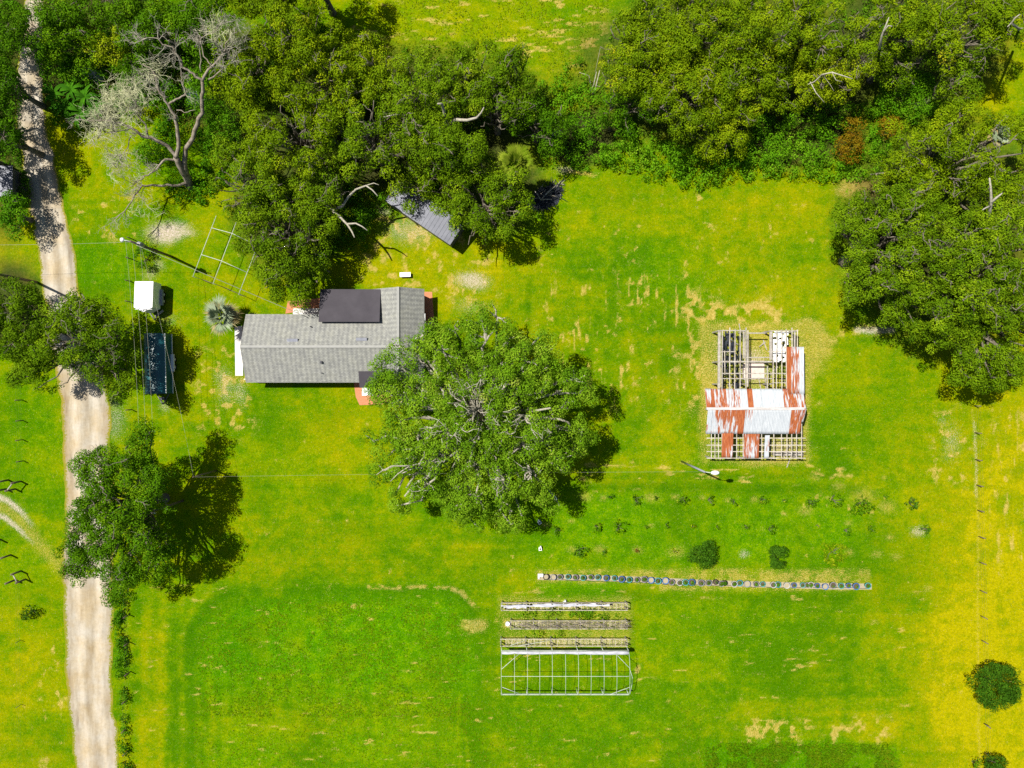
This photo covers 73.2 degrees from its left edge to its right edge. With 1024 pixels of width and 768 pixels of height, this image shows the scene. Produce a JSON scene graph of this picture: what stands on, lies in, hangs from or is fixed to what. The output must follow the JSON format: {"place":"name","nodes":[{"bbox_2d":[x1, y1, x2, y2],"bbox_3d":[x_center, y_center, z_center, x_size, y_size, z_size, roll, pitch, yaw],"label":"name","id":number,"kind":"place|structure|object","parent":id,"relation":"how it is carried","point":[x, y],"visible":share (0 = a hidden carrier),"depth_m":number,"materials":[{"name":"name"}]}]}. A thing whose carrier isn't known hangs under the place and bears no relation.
{"place":"outdoors","nodes":[
{"label":"outdoors","id":0,"kind":"place"},
{"bbox_2d":[0,0,1023,767],"bbox_3d":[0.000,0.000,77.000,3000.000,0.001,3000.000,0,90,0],"label":"ground","id":1,"kind":"structure","parent":0,"point":[632,290],"depth_m":77.00,"materials":[{"name":"green plant"}]},
{"bbox_2d":[0,166,26,200],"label":"metal shed","id":2,"kind":"structure","parent":1,"relation":"on","point":[9,177],"depth_m":74.34,"materials":[{"name":"metal"}]},
{"bbox_2d":[0,189,33,241],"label":"broadleaf tree","id":3,"kind":"object","parent":1,"relation":"on","point":[11,209],"visible":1,"depth_m":73.78,"materials":[{"name":"green plant"}]},
{"bbox_2d":[0,109,44,158],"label":"broadleaf tree","id":4,"kind":"object","parent":1,"relation":"on","point":[7,122],"visible":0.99,"depth_m":70.89,"materials":[{"name":"green plant"}]},
{"bbox_2d":[0,0,45,63],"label":"broadleaf tree","id":5,"kind":"object","parent":1,"relation":"on","point":[26,42],"visible":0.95,"depth_m":70.64,"materials":[{"name":"green plant"}]},
{"bbox_2d":[0,51,46,112],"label":"broadleaf tree","id":6,"kind":"object","parent":1,"relation":"on","point":[8,76],"visible":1,"depth_m":70.51,"materials":[{"name":"green plant"}]},
{"bbox_2d":[16,168,33,214],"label":"shrub","id":7,"kind":"object","parent":1,"relation":"on","point":[23,179],"visible":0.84,"depth_m":75.72,"materials":[{"name":"green plant"}]},
{"bbox_2d":[0,272,54,363],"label":"oak tree","id":8,"kind":"object","parent":1,"relation":"on","point":[31,297],"visible":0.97,"depth_m":69.75,"materials":[{"name":"green plant"}]},
{"bbox_2d":[33,40,68,85],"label":"shrub","id":9,"kind":"object","parent":1,"relation":"on","point":[42,62],"visible":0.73,"depth_m":74.25,"materials":[{"name":"green plant"}]},
{"bbox_2d":[40,82,67,111],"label":"banana plant","id":10,"kind":"object","parent":1,"relation":"on","point":[52,95],"visible":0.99,"depth_m":74.74,"materials":[{"name":"green plant"}]},
{"bbox_2d":[22,0,101,49],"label":"broadleaf tree","id":11,"kind":"object","parent":1,"relation":"on","point":[68,12],"visible":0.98,"depth_m":70.32,"materials":[{"name":"green plant"}]},
{"bbox_2d":[48,96,77,124],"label":"banana plant","id":12,"kind":"object","parent":1,"relation":"on","point":[60,107],"visible":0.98,"depth_m":74.83,"materials":[{"name":"green plant"}]},
{"bbox_2d":[15,0,118,767],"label":"gravel lane","id":13,"kind":"structure","parent":1,"relation":"on","point":[86,425],"depth_m":76.99,"materials":[{"name":"beige gravel"}]},
{"bbox_2d":[59,78,82,104],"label":"banana plant","id":14,"kind":"object","parent":1,"relation":"on","point":[70,88],"visible":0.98,"depth_m":74.51,"materials":[{"name":"green plant"}]},
{"bbox_2d":[40,2,105,72],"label":"broadleaf tree","id":15,"kind":"object","parent":1,"relation":"on","point":[75,41],"visible":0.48,"depth_m":72.66,"materials":[{"name":"green plant"}]},
{"bbox_2d":[4,287,143,403],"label":"oak tree","id":16,"kind":"object","parent":1,"relation":"on","point":[98,347],"visible":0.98,"depth_m":69.60,"materials":[{"name":"green plant"}]},
{"bbox_2d":[55,56,93,90],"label":"shrub","id":17,"kind":"object","parent":1,"relation":"on","point":[70,69],"visible":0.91,"depth_m":74.52,"materials":[{"name":"green plant"}]},
{"bbox_2d":[68,102,92,129],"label":"banana plant","id":18,"kind":"object","parent":1,"relation":"on","point":[78,113],"visible":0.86,"depth_m":74.90,"materials":[{"name":"green plant"}]},
{"bbox_2d":[72,84,100,111],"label":"banana plant","id":19,"kind":"object","parent":1,"relation":"on","point":[86,95],"visible":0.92,"depth_m":74.70,"materials":[{"name":"green plant"}]},
{"bbox_2d":[74,18,134,67],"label":"broadleaf tree","id":20,"kind":"object","parent":1,"relation":"on","point":[102,42],"visible":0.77,"depth_m":72.12,"materials":[{"name":"green plant"}]},
{"bbox_2d":[89,0,143,33],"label":"broadleaf tree","id":21,"kind":"object","parent":1,"relation":"on","point":[100,8],"visible":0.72,"depth_m":70.98,"materials":[{"name":"green plant"}]},
{"bbox_2d":[51,415,183,609],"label":"oak tree","id":22,"kind":"object","parent":1,"relation":"on","point":[146,494],"visible":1,"depth_m":68.46,"materials":[{"name":"green plant"}]},
{"bbox_2d":[110,580,133,767],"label":"undergrowth","id":23,"kind":"object","parent":1,"relation":"on","point":[117,620],"visible":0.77,"depth_m":76.42,"materials":[{"name":"green plant"}]},
{"bbox_2d":[108,47,154,89],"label":"broadleaf tree","id":24,"kind":"object","parent":1,"relation":"on","point":[127,67],"visible":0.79,"depth_m":72.48,"materials":[{"name":"green plant"}]},
{"bbox_2d":[132,240,152,270],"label":"shrub","id":25,"kind":"object","parent":1,"relation":"on","point":[138,249],"visible":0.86,"depth_m":75.63,"materials":[{"name":"green plant"}]},
{"bbox_2d":[104,0,183,53],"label":"broadleaf tree","id":26,"kind":"object","parent":1,"relation":"on","point":[154,8],"visible":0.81,"depth_m":70.25,"materials":[{"name":"green plant"}]},
{"bbox_2d":[134,281,165,320],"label":"cargo trailer","id":27,"kind":"object","parent":1,"relation":"on","point":[151,302],"visible":0.98,"depth_m":74.72,"materials":[{"name":"white paint"}]},
{"bbox_2d":[130,131,173,165],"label":"shrub","id":28,"kind":"object","parent":1,"relation":"on","point":[143,153],"visible":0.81,"depth_m":75.67,"materials":[{"name":"green plant"}]},
{"bbox_2d":[135,75,183,115],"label":"shrub","id":29,"kind":"object","parent":1,"relation":"on","point":[165,93],"visible":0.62,"depth_m":74.64,"materials":[{"name":"green plant"}]},
{"bbox_2d":[65,6,254,236],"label":"dead tree","id":30,"kind":"object","parent":1,"relation":"on","point":[182,166],"visible":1,"depth_m":68.90,"materials":[{"name":"grey wood"}]},
{"bbox_2d":[144,333,176,404],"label":"cargo trailer","id":31,"kind":"object","parent":1,"relation":"on","point":[158,373],"visible":1,"depth_m":74.60,"materials":[{"name":"teal paint"}]},
{"bbox_2d":[163,0,243,57],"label":"broadleaf tree","id":32,"kind":"object","parent":1,"relation":"on","point":[189,10],"visible":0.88,"depth_m":69.84,"materials":[{"name":"green plant"}]},
{"bbox_2d":[184,53,234,120],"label":"shrub","id":33,"kind":"object","parent":1,"relation":"on","point":[198,90],"visible":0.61,"depth_m":73.88,"materials":[{"name":"green plant"}]},
{"bbox_2d":[203,295,243,335],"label":"fan palm","id":34,"kind":"object","parent":1,"relation":"on","point":[230,313],"visible":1,"depth_m":73.53,"materials":[{"name":"green plant"}]},
{"bbox_2d":[203,107,243,150],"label":"shrub","id":35,"kind":"object","parent":1,"relation":"on","point":[212,134],"visible":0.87,"depth_m":74.18,"materials":[{"name":"green plant"}]},
{"bbox_2d":[0,0,472,254],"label":"undergrowth","id":36,"kind":"object","parent":1,"relation":"on","point":[166,50],"visible":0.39,"depth_m":76.41,"materials":[{"name":"green plant"}]},
{"bbox_2d":[235,326,242,375],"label":"patio slab","id":37,"kind":"structure","parent":1,"relation":"on","point":[238,356],"depth_m":76.94,"materials":[{"name":"concrete"}]},
{"bbox_2d":[205,136,292,228],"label":"oak tree","id":38,"kind":"object","parent":1,"relation":"on","point":[256,192],"visible":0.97,"depth_m":68.83,"materials":[{"name":"green plant"}]},
{"bbox_2d":[203,23,298,116],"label":"oak tree","id":39,"kind":"object","parent":1,"relation":"on","point":[252,83],"visible":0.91,"depth_m":68.38,"materials":[{"name":"green plant"}]},
{"bbox_2d":[224,0,298,29],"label":"oak tree","id":40,"kind":"object","parent":1,"relation":"on","point":[241,8],"visible":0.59,"depth_m":69.06,"materials":[{"name":"green plant"}]},
{"bbox_2d":[222,173,342,312],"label":"oak tree","id":41,"kind":"object","parent":1,"relation":"on","point":[298,245],"visible":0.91,"depth_m":70.45,"materials":[{"name":"green plant"}]},
{"bbox_2d":[318,183,377,237],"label":"dead limb","id":42,"kind":"object","parent":41,"relation":"attached to","point":[344,203],"visible":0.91,"depth_m":70.94,"materials":[{"name":"grey wood"}]},
{"bbox_2d":[236,90,344,186],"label":"oak tree","id":43,"kind":"object","parent":1,"relation":"on","point":[308,146],"visible":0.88,"depth_m":68.00,"materials":[{"name":"green plant"}]},
{"bbox_2d":[240,0,344,81],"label":"oak tree","id":44,"kind":"object","parent":1,"relation":"on","point":[306,38],"visible":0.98,"depth_m":67.64,"materials":[{"name":"green plant"}]},
{"bbox_2d":[279,39,381,124],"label":"oak tree","id":45,"kind":"object","parent":1,"relation":"on","point":[337,67],"visible":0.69,"depth_m":69.53,"materials":[{"name":"green plant"}]},
{"bbox_2d":[298,146,364,216],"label":"oak tree","id":46,"kind":"object","parent":1,"relation":"on","point":[332,194],"visible":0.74,"depth_m":69.74,"materials":[{"name":"green plant"}]},
{"bbox_2d":[240,287,431,387],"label":"house","id":47,"kind":"structure","parent":1,"relation":"on","point":[344,335],"depth_m":73.60,"materials":[{"name":"grey"}]},
{"bbox_2d":[341,205,374,236],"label":"shrub","id":48,"kind":"object","parent":1,"relation":"on","point":[351,211],"visible":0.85,"depth_m":75.64,"materials":[{"name":"green plant"}]},
{"bbox_2d":[354,383,386,404],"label":"brick walk","id":49,"kind":"structure","parent":1,"relation":"on","point":[361,400],"depth_m":76.97,"materials":[{"name":"orange brick"}]},
{"bbox_2d":[317,91,426,182],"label":"oak tree","id":50,"kind":"object","parent":1,"relation":"on","point":[381,153],"visible":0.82,"depth_m":68.53,"materials":[{"name":"green plant"}]},
{"bbox_2d":[341,28,412,99],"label":"oak tree","id":51,"kind":"object","parent":1,"relation":"on","point":[379,69],"visible":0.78,"depth_m":70.19,"materials":[{"name":"green plant"}]},
{"bbox_2d":[385,158,451,214],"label":"oak tree","id":52,"kind":"object","parent":1,"relation":"on","point":[411,174],"visible":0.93,"depth_m":72.31,"materials":[{"name":"green plant"}]},
{"bbox_2d":[369,45,470,151],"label":"oak tree","id":53,"kind":"object","parent":1,"relation":"on","point":[421,110],"visible":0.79,"depth_m":69.18,"materials":[{"name":"green plant"}]},
{"bbox_2d":[386,180,463,246],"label":"metal shed","id":54,"kind":"structure","parent":1,"relation":"on","point":[427,219],"depth_m":74.35,"materials":[{"name":"metal"}]},
{"bbox_2d":[424,292,434,328],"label":"brick walk","id":55,"kind":"structure","parent":1,"relation":"on","point":[428,307],"depth_m":76.97,"materials":[{"name":"brick"}]},
{"bbox_2d":[404,111,488,176],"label":"oak tree","id":56,"kind":"object","parent":1,"relation":"on","point":[444,140],"visible":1,"depth_m":68.09,"materials":[{"name":"green plant"}]},
{"bbox_2d":[427,37,510,116],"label":"oak tree","id":57,"kind":"object","parent":1,"relation":"on","point":[463,55],"visible":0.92,"depth_m":69.94,"materials":[{"name":"green plant"}]},
{"bbox_2d":[358,300,600,534],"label":"oak tree","id":58,"kind":"object","parent":1,"relation":"on","point":[481,419],"visible":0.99,"depth_m":67.53,"materials":[{"name":"green plant"}]},
{"bbox_2d":[429,150,535,245],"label":"oak tree","id":59,"kind":"object","parent":1,"relation":"on","point":[484,215],"visible":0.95,"depth_m":70.40,"materials":[{"name":"green plant"}]},
{"bbox_2d":[458,70,538,135],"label":"oak tree","id":60,"kind":"object","parent":1,"relation":"on","point":[505,105],"visible":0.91,"depth_m":70.14,"materials":[{"name":"green plant"}]},
{"bbox_2d":[487,44,537,95],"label":"oak tree","id":61,"kind":"object","parent":1,"relation":"on","point":[512,58],"visible":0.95,"depth_m":69.62,"materials":[{"name":"green plant"}]},
{"bbox_2d":[494,143,533,183],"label":"fan palm","id":62,"kind":"object","parent":1,"relation":"on","point":[520,154],"visible":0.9,"depth_m":70.17,"materials":[{"name":"green plant"}]},
{"bbox_2d":[511,93,569,156],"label":"broadleaf tree","id":63,"kind":"object","parent":1,"relation":"on","point":[547,122],"visible":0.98,"depth_m":71.49,"materials":[{"name":"green plant"}]},
{"bbox_2d":[524,176,567,211],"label":"brush heap","id":64,"kind":"object","parent":1,"relation":"on","point":[545,197],"visible":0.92,"depth_m":76.67,"materials":[{"name":"black plant"}]},
{"bbox_2d":[500,636,626,646],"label":"planter bench","id":65,"kind":"object","parent":1,"relation":"on","point":[557,644],"visible":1,"depth_m":75.94,"materials":[{"name":"wood"}]},
{"bbox_2d":[501,600,627,610],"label":"planter bench","id":66,"kind":"object","parent":1,"relation":"on","point":[576,604],"visible":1,"depth_m":75.94,"materials":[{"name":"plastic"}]},
{"bbox_2d":[501,645,632,694],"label":"hoop frame","id":67,"kind":"object","parent":1,"relation":"on","point":[591,652],"visible":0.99,"depth_m":74.95,"materials":[{"name":"plastic"}]},
{"bbox_2d":[510,618,630,629],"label":"planter bench","id":68,"kind":"object","parent":1,"relation":"on","point":[533,626],"visible":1,"depth_m":75.91,"materials":[{"name":"grey wood"}]},
{"bbox_2d":[522,607,620,638],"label":"undergrowth","id":69,"kind":"object","parent":1,"relation":"on","point":[583,613],"visible":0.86,"depth_m":76.75,"materials":[{"name":"green plant"}]},
{"bbox_2d":[558,114,598,144],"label":"shrub","id":70,"kind":"object","parent":1,"relation":"on","point":[571,122],"visible":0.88,"depth_m":74.64,"materials":[{"name":"green plant"}]},
{"bbox_2d":[595,112,636,138],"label":"shrub","id":71,"kind":"object","parent":1,"relation":"on","point":[615,122],"visible":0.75,"depth_m":74.50,"materials":[{"name":"green plant"}]},
{"bbox_2d":[235,0,1001,263],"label":"undergrowth","id":72,"kind":"object","parent":1,"relation":"on","point":[822,36],"visible":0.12,"depth_m":76.52,"materials":[{"name":"green plant"}]},
{"bbox_2d":[595,73,664,138],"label":"broadleaf tree","id":73,"kind":"object","parent":1,"relation":"on","point":[614,100],"visible":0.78,"depth_m":72.96,"materials":[{"name":"green plant"}]},
{"bbox_2d":[598,0,691,99],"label":"oak tree","id":74,"kind":"object","parent":1,"relation":"on","point":[633,63],"visible":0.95,"depth_m":69.41,"materials":[{"name":"green plant"}]},
{"bbox_2d":[646,0,737,66],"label":"oak tree","id":75,"kind":"object","parent":1,"relation":"on","point":[709,24],"visible":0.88,"depth_m":68.60,"materials":[{"name":"green plant"}]},
{"bbox_2d":[638,47,746,141],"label":"oak tree","id":76,"kind":"object","parent":1,"relation":"on","point":[678,102],"visible":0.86,"depth_m":69.34,"materials":[{"name":"green plant"}]},
{"bbox_2d":[686,539,717,569],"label":"citrus tree","id":77,"kind":"object","parent":1,"relation":"on","point":[708,561],"visible":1,"depth_m":75.12,"materials":[{"name":"green plant"}]},
{"bbox_2d":[538,574,871,588],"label":"gravel strip","id":78,"kind":"object","parent":1,"relation":"on","point":[767,585],"visible":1,"depth_m":76.98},
{"bbox_2d":[679,100,763,164],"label":"oak tree","id":79,"kind":"object","parent":1,"relation":"on","point":[707,140],"visible":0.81,"depth_m":71.64,"materials":[{"name":"green plant"}]},
{"bbox_2d":[691,29,777,117],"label":"oak tree","id":80,"kind":"object","parent":1,"relation":"on","point":[735,56],"visible":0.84,"depth_m":69.36,"materials":[{"name":"green plant"}]},
{"bbox_2d":[530,55,940,193],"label":"undergrowth","id":81,"kind":"object","parent":1,"relation":"on","point":[678,163],"visible":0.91,"depth_m":75.89,"materials":[{"name":"green plant"}]},
{"bbox_2d":[705,324,805,466],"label":"ruined barn","id":82,"kind":"structure","parent":1,"relation":"on","point":[751,415],"depth_m":74.36,"materials":[{"name":"metal"}]},
{"bbox_2d":[716,0,801,67],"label":"oak tree","id":83,"kind":"object","parent":1,"relation":"on","point":[757,23],"visible":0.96,"depth_m":68.22,"materials":[{"name":"green plant"}]},
{"bbox_2d":[738,36,806,115],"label":"oak tree","id":84,"kind":"object","parent":1,"relation":"on","point":[783,81],"visible":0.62,"depth_m":71.19,"materials":[{"name":"green plant"}]},
{"bbox_2d":[766,545,788,569],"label":"citrus tree","id":85,"kind":"object","parent":1,"relation":"on","point":[777,553],"visible":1,"depth_m":75.48,"materials":[{"name":"green plant"}]},
{"bbox_2d":[780,0,845,68],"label":"oak tree","id":86,"kind":"object","parent":1,"relation":"on","point":[807,16],"visible":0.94,"depth_m":68.06,"materials":[{"name":"green plant"}]},
{"bbox_2d":[789,37,865,110],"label":"broadleaf tree","id":87,"kind":"object","parent":1,"relation":"on","point":[824,90],"visible":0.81,"depth_m":70.58,"materials":[{"name":"green plant"}]},
{"bbox_2d":[820,542,848,566],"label":"fruit sapling","id":88,"kind":"object","parent":1,"relation":"on","point":[837,549],"visible":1,"depth_m":76.07,"materials":[{"name":"green plant"}]},
{"bbox_2d":[830,131,865,164],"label":"shrub","id":89,"kind":"object","parent":1,"relation":"on","point":[847,139],"visible":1,"depth_m":74.61,"materials":[{"name":"brown plant"}]},
{"bbox_2d":[840,116,867,137],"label":"shrub","id":90,"kind":"object","parent":1,"relation":"on","point":[852,122],"visible":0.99,"depth_m":74.68,"materials":[{"name":"brown plant"}]},
{"bbox_2d":[828,0,903,76],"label":"oak tree","id":91,"kind":"object","parent":1,"relation":"on","point":[854,47],"visible":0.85,"depth_m":68.82,"materials":[{"name":"green plant"}]},
{"bbox_2d":[874,114,904,138],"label":"shrub","id":92,"kind":"object","parent":1,"relation":"on","point":[883,126],"visible":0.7,"depth_m":74.78,"materials":[{"name":"brown plant"}]},
{"bbox_2d":[828,174,956,338],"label":"oak tree","id":93,"kind":"object","parent":1,"relation":"on","point":[865,243],"visible":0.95,"depth_m":67.76,"materials":[{"name":"green plant"}]},
{"bbox_2d":[866,40,935,93],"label":"oak tree","id":94,"kind":"object","parent":1,"relation":"on","point":[872,78],"visible":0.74,"depth_m":71.20,"materials":[{"name":"green plant"}]},
{"bbox_2d":[872,68,943,123],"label":"shrub","id":95,"kind":"object","parent":1,"relation":"on","point":[923,108],"visible":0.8,"depth_m":74.19,"materials":[{"name":"green plant"}]},
{"bbox_2d":[868,0,954,62],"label":"oak tree","id":96,"kind":"object","parent":1,"relation":"on","point":[904,23],"visible":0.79,"depth_m":67.55,"materials":[{"name":"green plant"}]},
{"bbox_2d":[864,95,1023,234],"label":"oak tree","id":97,"kind":"object","parent":1,"relation":"on","point":[942,168],"visible":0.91,"depth_m":67.89,"materials":[{"name":"green plant"}]},
{"bbox_2d":[914,51,987,110],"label":"oak tree","id":98,"kind":"object","parent":1,"relation":"on","point":[938,94],"visible":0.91,"depth_m":70.44,"materials":[{"name":"green plant"}]},
{"bbox_2d":[907,0,1010,77],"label":"oak tree","id":99,"kind":"object","parent":1,"relation":"on","point":[951,39],"visible":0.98,"depth_m":67.53,"materials":[{"name":"green plant"}]},
{"bbox_2d":[902,196,1023,395],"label":"oak tree","id":100,"kind":"object","parent":1,"relation":"on","point":[968,302],"visible":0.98,"depth_m":66.52,"materials":[{"name":"green plant"}]},
{"bbox_2d":[956,124,1012,156],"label":"fan palm","id":101,"kind":"object","parent":1,"relation":"on","point":[999,137],"visible":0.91,"depth_m":67.78,"materials":[{"name":"grey plant"}]},
{"bbox_2d":[950,0,1023,58],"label":"oak tree","id":102,"kind":"object","parent":1,"relation":"on","point":[996,19],"visible":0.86,"depth_m":68.08,"materials":[{"name":"green plant"}]},
{"bbox_2d":[966,662,1023,712],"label":"shrub","id":103,"kind":"object","parent":1,"relation":"on","point":[1012,695],"visible":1,"depth_m":74.47,"materials":[{"name":"green plant"}]},
{"bbox_2d":[981,754,1008,767],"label":"shrub","id":104,"kind":"object","parent":1,"relation":"on","point":[996,760],"visible":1,"depth_m":75.50,"materials":[{"name":"green plant"}]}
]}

